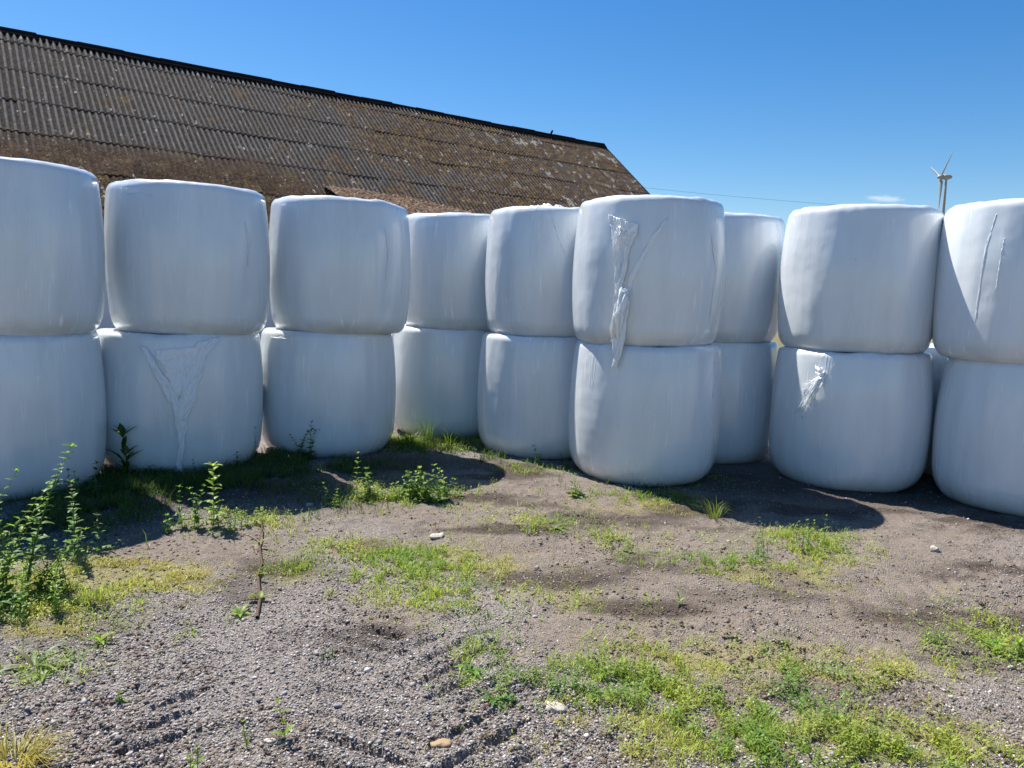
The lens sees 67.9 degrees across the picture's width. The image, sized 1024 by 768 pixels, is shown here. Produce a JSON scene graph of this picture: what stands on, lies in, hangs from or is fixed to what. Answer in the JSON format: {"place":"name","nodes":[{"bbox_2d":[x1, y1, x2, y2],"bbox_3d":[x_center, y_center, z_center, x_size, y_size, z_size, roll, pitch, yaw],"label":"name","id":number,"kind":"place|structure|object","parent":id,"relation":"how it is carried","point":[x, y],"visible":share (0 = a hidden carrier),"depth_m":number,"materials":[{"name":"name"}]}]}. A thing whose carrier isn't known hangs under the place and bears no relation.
{"place":"outdoors","nodes":[
{"label":"outdoors","id":0,"kind":"place"},
{"bbox_2d":[0,331,1023,767],"bbox_3d":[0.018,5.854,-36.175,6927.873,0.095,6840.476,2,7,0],"label":"ground","id":1,"kind":"structure","parent":0,"point":[906,585],"depth_m":4.04,"materials":[{"name":"grey gravel"}]},
{"bbox_2d":[0,468,52,600],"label":"weed","id":2,"kind":"object","parent":1,"relation":"on","point":[5,564],"visible":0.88,"depth_m":3.88,"materials":[{"name":"green plant"}]},
{"bbox_2d":[0,565,64,621],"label":"weed","id":3,"kind":"object","parent":1,"relation":"on","point":[56,597],"visible":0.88,"depth_m":3.66,"materials":[{"name":"green plant"}]},
{"bbox_2d":[0,641,75,675],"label":"rosette weed","id":4,"kind":"object","parent":1,"relation":"on","point":[27,657],"visible":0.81,"depth_m":3.21,"materials":[{"name":"green plant"}]},
{"bbox_2d":[0,715,77,767],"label":"grass tuft","id":5,"kind":"object","parent":1,"relation":"on","point":[5,750],"visible":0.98,"depth_m":2.56,"materials":[{"name":"plant"}]},
{"bbox_2d":[19,665,64,682],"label":"rosette weed","id":6,"kind":"object","parent":1,"relation":"on","point":[42,674],"visible":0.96,"depth_m":3.10,"materials":[{"name":"green plant"}]},
{"bbox_2d":[14,442,76,588],"bbox_3d":[-2.426,0.695,3.958,0.306,0.770,0.149,-3,8,-33],"label":"weed","id":7,"kind":"object","parent":1,"relation":"on","point":[31,555],"visible":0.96,"depth_m":3.96,"materials":[{"name":"green plant"}]},
{"bbox_2d":[0,330,106,501],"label":"wrapped bale","id":8,"kind":"object","parent":1,"relation":"on","point":[52,394],"visible":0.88,"depth_m":5.58,"materials":[{"name":"white plastic"}]},
{"bbox_2d":[0,156,104,335],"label":"wrapped bale","id":9,"kind":"object","parent":8,"relation":"on","point":[52,262],"visible":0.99,"depth_m":5.46},
{"bbox_2d":[18,527,89,592],"bbox_3d":[-2.426,0.929,3.914,0.346,0.338,0.396,2,7,0],"label":"weed","id":10,"kind":"object","parent":1,"relation":"on","point":[39,586],"visible":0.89,"depth_m":3.93,"materials":[{"name":"green plant"}]},
{"bbox_2d":[51,468,79,506],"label":"weed","id":11,"kind":"object","parent":1,"relation":"on","point":[67,488],"visible":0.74,"depth_m":5.39,"materials":[{"name":"green plant"}]},
{"bbox_2d":[62,479,84,560],"bbox_3d":[-2.518,0.778,4.365,0.120,0.492,0.112,5,7,25],"label":"weed","id":12,"kind":"object","parent":1,"relation":"on","point":[74,546],"visible":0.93,"depth_m":4.36,"materials":[{"name":"green plant"}]},
{"bbox_2d":[72,461,101,497],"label":"weed","id":13,"kind":"object","parent":1,"relation":"on","point":[77,480],"visible":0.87,"depth_m":5.72,"materials":[{"name":"green plant"}]},
{"bbox_2d":[92,513,105,550],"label":"weed","id":14,"kind":"object","parent":1,"relation":"on","point":[97,535],"visible":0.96,"depth_m":4.50,"materials":[{"name":"green plant"}]},
{"bbox_2d":[83,631,115,644],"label":"rosette weed","id":15,"kind":"object","parent":1,"relation":"on","point":[101,637],"visible":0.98,"depth_m":3.43,"materials":[{"name":"green plant"}]},
{"bbox_2d":[84,545,115,562],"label":"weed","id":16,"kind":"object","parent":1,"relation":"on","point":[102,547],"visible":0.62,"depth_m":4.44,"materials":[{"name":"green plant"}]},
{"bbox_2d":[114,690,130,703],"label":"weed","id":17,"kind":"object","parent":1,"relation":"on","point":[119,699],"visible":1,"depth_m":2.93,"materials":[{"name":"green plant"}]},
{"bbox_2d":[106,423,143,477],"bbox_3d":[-3.209,0.567,6.263,0.296,0.484,0.276,5,7,24],"label":"weed","id":18,"kind":"object","parent":1,"relation":"on","point":[121,431],"visible":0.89,"depth_m":6.24,"materials":[{"name":"green plant"}]},
{"bbox_2d":[122,470,152,494],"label":"weed","id":19,"kind":"object","parent":1,"relation":"on","point":[134,483],"visible":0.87,"depth_m":5.84,"materials":[{"name":"green plant"}]},
{"bbox_2d":[161,513,172,532],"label":"weed","id":20,"kind":"object","parent":1,"relation":"on","point":[164,527],"visible":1,"depth_m":4.93,"materials":[{"name":"green plant"}]},
{"bbox_2d":[96,328,262,473],"bbox_3d":[-3.036,0.117,6.966,1.446,1.240,1.497,-1,7,-23],"label":"wrapped bale","id":21,"kind":"object","parent":1,"relation":"on","point":[181,401],"visible":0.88,"depth_m":6.34,"materials":[{"name":"white plastic"}]},
{"bbox_2d":[104,179,269,334],"bbox_3d":[-2.893,-1.103,6.833,1.356,1.278,1.384,-2,8,-31],"label":"wrapped bale","id":22,"kind":"object","parent":21,"relation":"on","point":[184,257],"visible":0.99,"depth_m":6.26},
{"bbox_2d":[173,483,205,529],"bbox_3d":[-2.113,0.805,4.975,0.220,0.320,0.155,2,7,0],"label":"weed","id":23,"kind":"object","parent":1,"relation":"on","point":[195,514],"visible":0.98,"depth_m":4.98,"materials":[{"name":"green plant"}]},
{"bbox_2d":[185,744,205,767],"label":"weed","id":24,"kind":"object","parent":1,"relation":"on","point":[196,751],"visible":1,"depth_m":2.53,"materials":[{"name":"green plant"}]},
{"bbox_2d":[203,461,225,525],"bbox_3d":[-1.976,0.726,5.030,0.140,0.446,0.137,-4,9,-39],"label":"weed","id":25,"kind":"object","parent":1,"relation":"on","point":[213,488],"visible":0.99,"depth_m":5.02,"materials":[{"name":"green plant"}]},
{"bbox_2d":[208,508,242,532],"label":"weed","id":26,"kind":"object","parent":1,"relation":"on","point":[228,528],"visible":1,"depth_m":4.98,"materials":[{"name":"green plant"}]},
{"bbox_2d":[228,603,251,616],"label":"rosette weed","id":27,"kind":"object","parent":1,"relation":"on","point":[238,610],"visible":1,"depth_m":3.77,"materials":[{"name":"green plant"}]},
{"bbox_2d":[241,717,249,747],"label":"weed","id":28,"kind":"object","parent":1,"relation":"on","point":[244,734],"visible":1,"depth_m":2.69,"materials":[{"name":"green plant"}]},
{"bbox_2d":[231,454,259,470],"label":"grass tuft","id":29,"kind":"object","parent":1,"relation":"on","point":[246,466],"visible":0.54,"depth_m":6.68,"materials":[{"name":"green plant"}]},
{"bbox_2d":[238,507,259,526],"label":"weed","id":30,"kind":"object","parent":1,"relation":"on","point":[247,525],"visible":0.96,"depth_m":5.06,"materials":[{"name":"green plant"}]},
{"bbox_2d":[247,426,259,462],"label":"weed","id":31,"kind":"object","parent":1,"relation":"on","point":[254,449],"visible":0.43,"depth_m":7.00,"materials":[{"name":"green plant"}]},
{"bbox_2d":[226,509,287,618],"bbox_3d":[-1.466,0.996,4.496,0.292,0.114,1.630,0,7,-15],"label":"dead stalk","id":32,"kind":"object","parent":1,"relation":"on","point":[259,596],"visible":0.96,"depth_m":4.08,"materials":[{"name":"brown plant"}]},
{"bbox_2d":[271,697,294,737],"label":"weed","id":33,"kind":"object","parent":1,"relation":"on","point":[288,728],"visible":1,"depth_m":2.71,"materials":[{"name":"green plant"}]},
{"bbox_2d":[280,551,312,569],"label":"grass tuft","id":34,"kind":"object","parent":1,"relation":"on","point":[293,562],"visible":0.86,"depth_m":4.44,"materials":[{"name":"green plant"}]},
{"bbox_2d":[289,420,315,459],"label":"weed","id":35,"kind":"object","parent":1,"relation":"on","point":[310,451],"visible":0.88,"depth_m":7.17,"materials":[{"name":"green plant"}]},
{"bbox_2d":[0,26,650,341],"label":"barn","id":36,"kind":"structure","parent":1,"relation":"on","point":[106,116],"depth_m":21.39,"materials":[{"name":"corrugated fibre cement"}]},
{"bbox_2d":[318,648,334,657],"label":"weed","id":37,"kind":"object","parent":1,"relation":"on","point":[328,655],"visible":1,"depth_m":3.31,"materials":[{"name":"green plant"}]},
{"bbox_2d":[261,327,395,457],"bbox_3d":[-1.873,0.052,7.788,1.356,1.240,1.376,2,7,6],"label":"wrapped bale","id":38,"kind":"object","parent":1,"relation":"on","point":[339,390],"visible":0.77,"depth_m":7.20,"materials":[{"name":"white plastic"}]},
{"bbox_2d":[269,195,410,333],"bbox_3d":[-1.719,-1.166,7.627,1.380,1.280,1.396,3,7,11],"label":"wrapped bale","id":39,"kind":"object","parent":38,"relation":"on","point":[340,265],"visible":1,"depth_m":7.03},
{"bbox_2d":[322,482,338,505],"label":"weed","id":40,"kind":"object","parent":1,"relation":"on","point":[325,502],"visible":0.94,"depth_m":5.66,"materials":[{"name":"green plant"}]},
{"bbox_2d":[0,432,696,558],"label":"shade grass","id":41,"kind":"structure","parent":1,"relation":"on","point":[170,480],"depth_m":6.07,"materials":[{"name":"green plant"}]},
{"bbox_2d":[353,451,360,493],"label":"weed","id":42,"kind":"object","parent":1,"relation":"on","point":[356,482],"visible":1,"depth_m":5.87,"materials":[{"name":"green plant"}]},
{"bbox_2d":[355,466,385,500],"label":"weed","id":43,"kind":"object","parent":1,"relation":"on","point":[368,489],"visible":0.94,"depth_m":5.90,"materials":[{"name":"green plant"}]},
{"bbox_2d":[387,474,407,500],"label":"weed","id":44,"kind":"object","parent":1,"relation":"on","point":[396,492],"visible":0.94,"depth_m":5.93,"materials":[{"name":"green plant"}]},
{"bbox_2d":[393,425,424,446],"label":"grass tuft","id":45,"kind":"object","parent":1,"relation":"on","point":[402,439],"visible":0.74,"depth_m":7.88,"materials":[{"name":"green plant"}]},
{"bbox_2d":[401,466,425,498],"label":"weed","id":46,"kind":"object","parent":1,"relation":"on","point":[415,493],"visible":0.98,"depth_m":5.91,"materials":[{"name":"green plant"}]},
{"bbox_2d":[416,417,445,441],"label":"grass tuft","id":47,"kind":"object","parent":1,"relation":"on","point":[427,438],"visible":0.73,"depth_m":8.03,"materials":[{"name":"green plant"}]},
{"bbox_2d":[413,464,453,501],"bbox_3d":[-0.601,0.767,5.889,0.304,0.321,0.190,2,7,0],"label":"weed","id":48,"kind":"object","parent":1,"relation":"on","point":[425,493],"visible":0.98,"depth_m":5.88,"materials":[{"name":"green plant"}]},
{"bbox_2d":[429,532,443,539],"bbox_3d":[-0.495,1.007,5.015,0.098,0.035,0.138,2,7,2],"label":"stone","id":49,"kind":"object","parent":1,"relation":"on","point":[436,535],"visible":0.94,"depth_m":4.98,"materials":[{"name":"white stone"}]},
{"bbox_2d":[430,738,450,748],"bbox_3d":[-0.253,1.288,2.705,0.075,0.035,0.049,0,7,-15],"label":"stone","id":50,"kind":"object","parent":1,"relation":"on","point":[442,743],"visible":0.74,"depth_m":2.70,"materials":[{"name":"beige stone"}]},
{"bbox_2d":[393,325,490,438],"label":"wrapped bale","id":51,"kind":"object","parent":1,"relation":"on","point":[437,375],"visible":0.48,"depth_m":8.28,"materials":[{"name":"white plastic"}]},
{"bbox_2d":[406,212,490,330],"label":"wrapped bale","id":52,"kind":"object","parent":51,"relation":"on","point":[448,265],"visible":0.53,"depth_m":8.14},
{"bbox_2d":[432,424,473,447],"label":"grass tuft","id":53,"kind":"object","parent":1,"relation":"on","point":[449,438],"visible":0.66,"depth_m":8.04,"materials":[{"name":"green plant"}]},
{"bbox_2d":[451,478,462,495],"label":"weed","id":54,"kind":"object","parent":1,"relation":"on","point":[459,491],"visible":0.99,"depth_m":6.04,"materials":[{"name":"green plant"}]},
{"bbox_2d":[454,661,483,677],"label":"rosette weed","id":55,"kind":"object","parent":1,"relation":"on","point":[474,669],"visible":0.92,"depth_m":3.24,"materials":[{"name":"green plant"}]},
{"bbox_2d":[476,688,516,710],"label":"rosette weed","id":56,"kind":"object","parent":1,"relation":"on","point":[492,698],"visible":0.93,"depth_m":3.02,"materials":[{"name":"green plant"}]},
{"bbox_2d":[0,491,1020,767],"bbox_3d":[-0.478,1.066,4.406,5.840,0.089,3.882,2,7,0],"label":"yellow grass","id":57,"kind":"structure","parent":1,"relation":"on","point":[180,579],"depth_m":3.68,"materials":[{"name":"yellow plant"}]},
{"bbox_2d":[0,475,1023,767],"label":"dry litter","id":58,"kind":"object","parent":1,"relation":"on","point":[628,649],"visible":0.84,"depth_m":3.32,"materials":[{"name":"brown plant"}]},
{"bbox_2d":[477,332,577,459],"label":"wrapped bale","id":59,"kind":"object","parent":1,"relation":"on","point":[523,391],"visible":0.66,"depth_m":7.39},
{"bbox_2d":[485,203,579,336],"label":"wrapped bale","id":60,"kind":"object","parent":59,"relation":"on","point":[529,268],"visible":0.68,"depth_m":7.28,"materials":[{"name":"white plastic"}]},
{"bbox_2d":[532,445,540,459],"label":"weed","id":61,"kind":"object","parent":1,"relation":"on","point":[537,458],"visible":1,"depth_m":7.33,"materials":[{"name":"green plant"}]},
{"bbox_2d":[541,523,562,530],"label":"rosette weed","id":62,"kind":"object","parent":1,"relation":"on","point":[558,525],"visible":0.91,"depth_m":5.24,"materials":[{"name":"green plant"}]},
{"bbox_2d":[546,701,565,713],"bbox_3d":[0.171,1.269,2.979,0.096,0.025,0.067,4,7,18],"label":"stone","id":63,"kind":"object","parent":1,"relation":"on","point":[558,707],"visible":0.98,"depth_m":2.96,"materials":[{"name":"white stone"}]},
{"bbox_2d":[567,473,582,494],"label":"weed","id":64,"kind":"object","parent":1,"relation":"on","point":[577,485],"visible":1,"depth_m":6.16,"materials":[{"name":"green plant"}]},
{"bbox_2d":[568,491,584,498],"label":"rosette weed","id":65,"kind":"object","parent":1,"relation":"on","point":[577,494],"visible":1,"depth_m":6.13,"materials":[{"name":"green plant"}]},
{"bbox_2d":[602,528,614,541],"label":"weed","id":66,"kind":"object","parent":1,"relation":"on","point":[608,536],"visible":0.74,"depth_m":5.03,"materials":[{"name":"green plant"}]},
{"bbox_2d":[569,340,721,486],"bbox_3d":[1.231,0.221,7.059,1.384,1.244,1.393,-1,7,-23],"label":"wrapped bale","id":67,"kind":"object","parent":1,"relation":"on","point":[649,416],"visible":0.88,"depth_m":6.46},
{"bbox_2d":[572,195,724,367],"bbox_3d":[1.223,-0.910,6.905,1.351,1.451,1.346,-2,8,-32],"label":"wrapped bale","id":68,"kind":"object","parent":67,"relation":"on","point":[648,270],"visible":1,"depth_m":6.32,"materials":[{"name":"white plastic"}]},
{"bbox_2d":[675,589,685,602],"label":"weed","id":69,"kind":"object","parent":1,"relation":"on","point":[680,600],"visible":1,"depth_m":3.99,"materials":[{"name":"green plant"}]},
{"bbox_2d":[690,495,737,518],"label":"grass tuft","id":70,"kind":"object","parent":1,"relation":"on","point":[713,514],"visible":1,"depth_m":5.67,"materials":[{"name":"green plant"}]},
{"bbox_2d":[712,341,778,463],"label":"wrapped bale","id":71,"kind":"object","parent":1,"relation":"on","point":[748,370],"visible":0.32,"depth_m":7.42},
{"bbox_2d":[714,212,784,342],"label":"wrapped bale","id":72,"kind":"object","parent":71,"relation":"on","point":[753,255],"visible":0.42,"depth_m":7.29},
{"bbox_2d":[756,532,767,555],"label":"weed","id":73,"kind":"object","parent":1,"relation":"on","point":[757,550],"visible":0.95,"depth_m":4.83,"materials":[{"name":"green plant"}]},
{"bbox_2d":[794,515,827,555],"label":"weed","id":74,"kind":"object","parent":1,"relation":"on","point":[803,541],"visible":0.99,"depth_m":4.97,"materials":[{"name":"green plant"}]},
{"bbox_2d":[769,345,933,492],"bbox_3d":[3.130,0.283,7.093,1.383,1.238,1.446,8,9,43],"label":"wrapped bale","id":75,"kind":"object","parent":1,"relation":"on","point":[860,421],"visible":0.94,"depth_m":6.53,"materials":[{"name":"white plastic"}]},
{"bbox_2d":[778,204,943,353],"bbox_3d":[3.170,-0.943,6.969,1.353,1.275,1.344,5,8,28],"label":"wrapped bale","id":76,"kind":"object","parent":75,"relation":"on","point":[855,278],"visible":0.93,"depth_m":6.41,"materials":[{"name":"white plastic"}]},
{"bbox_2d":[922,625,945,644],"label":"weed","id":77,"kind":"object","parent":1,"relation":"on","point":[927,633],"visible":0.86,"depth_m":3.66,"materials":[{"name":"green plant"}]},
{"bbox_2d":[923,343,946,474],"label":"wrapped bale","id":78,"kind":"object","parent":1,"relation":"on","point":[939,361],"visible":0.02,"depth_m":7.09},
{"bbox_2d":[930,545,939,552],"bbox_3d":[2.791,1.098,5.023,0.068,0.051,0.059,-5,9,-45],"label":"stone","id":79,"kind":"object","parent":1,"relation":"on","point":[933,548],"visible":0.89,"depth_m":5.01,"materials":[{"name":"white stone"}]},
{"bbox_2d":[931,150,953,215],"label":"wind turbine","id":80,"kind":"object","parent":1,"relation":"on","point":[945,177],"visible":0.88,"depth_m":175.35,"materials":[{"name":"white metal"}]},
{"bbox_2d":[931,357,1023,516],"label":"wrapped bale","id":81,"kind":"object","parent":1,"relation":"on","point":[977,459],"visible":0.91,"depth_m":6.05},
{"bbox_2d":[932,198,1023,363],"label":"wrapped bale","id":82,"kind":"object","parent":81,"relation":"on","point":[978,311],"visible":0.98,"depth_m":5.93,"materials":[{"name":"white plastic"}]},
{"bbox_2d":[981,638,1013,654],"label":"rosette weed","id":83,"kind":"object","parent":1,"relation":"on","point":[992,645],"visible":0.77,"depth_m":3.63,"materials":[{"name":"green plant"}]},
{"bbox_2d":[994,637,1023,659],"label":"weed","id":84,"kind":"object","parent":1,"relation":"on","point":[1018,640],"visible":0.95,"depth_m":3.55,"materials":[{"name":"green plant"}]},
{"bbox_2d":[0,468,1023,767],"bbox_3d":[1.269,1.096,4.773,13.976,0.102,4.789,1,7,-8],"label":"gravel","id":85,"kind":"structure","parent":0,"point":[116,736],"depth_m":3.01,"materials":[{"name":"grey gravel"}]},
{"bbox_2d":[0,431,1023,767],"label":"grass","id":86,"kind":"structure","parent":0,"point":[468,647],"depth_m":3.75,"materials":[{"name":"green plant"}]},
{"bbox_2d":[0,0,1023,229],"label":"sky","id":87,"kind":"structure","parent":0,"point":[824,102],"materials":[{"name":"blue"}]},
{"bbox_2d":[644,187,832,204],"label":"power line","id":88,"kind":"object","parent":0,"point":[735,196],"visible":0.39,"depth_m":64.36,"materials":[{"name":"grey metal"}]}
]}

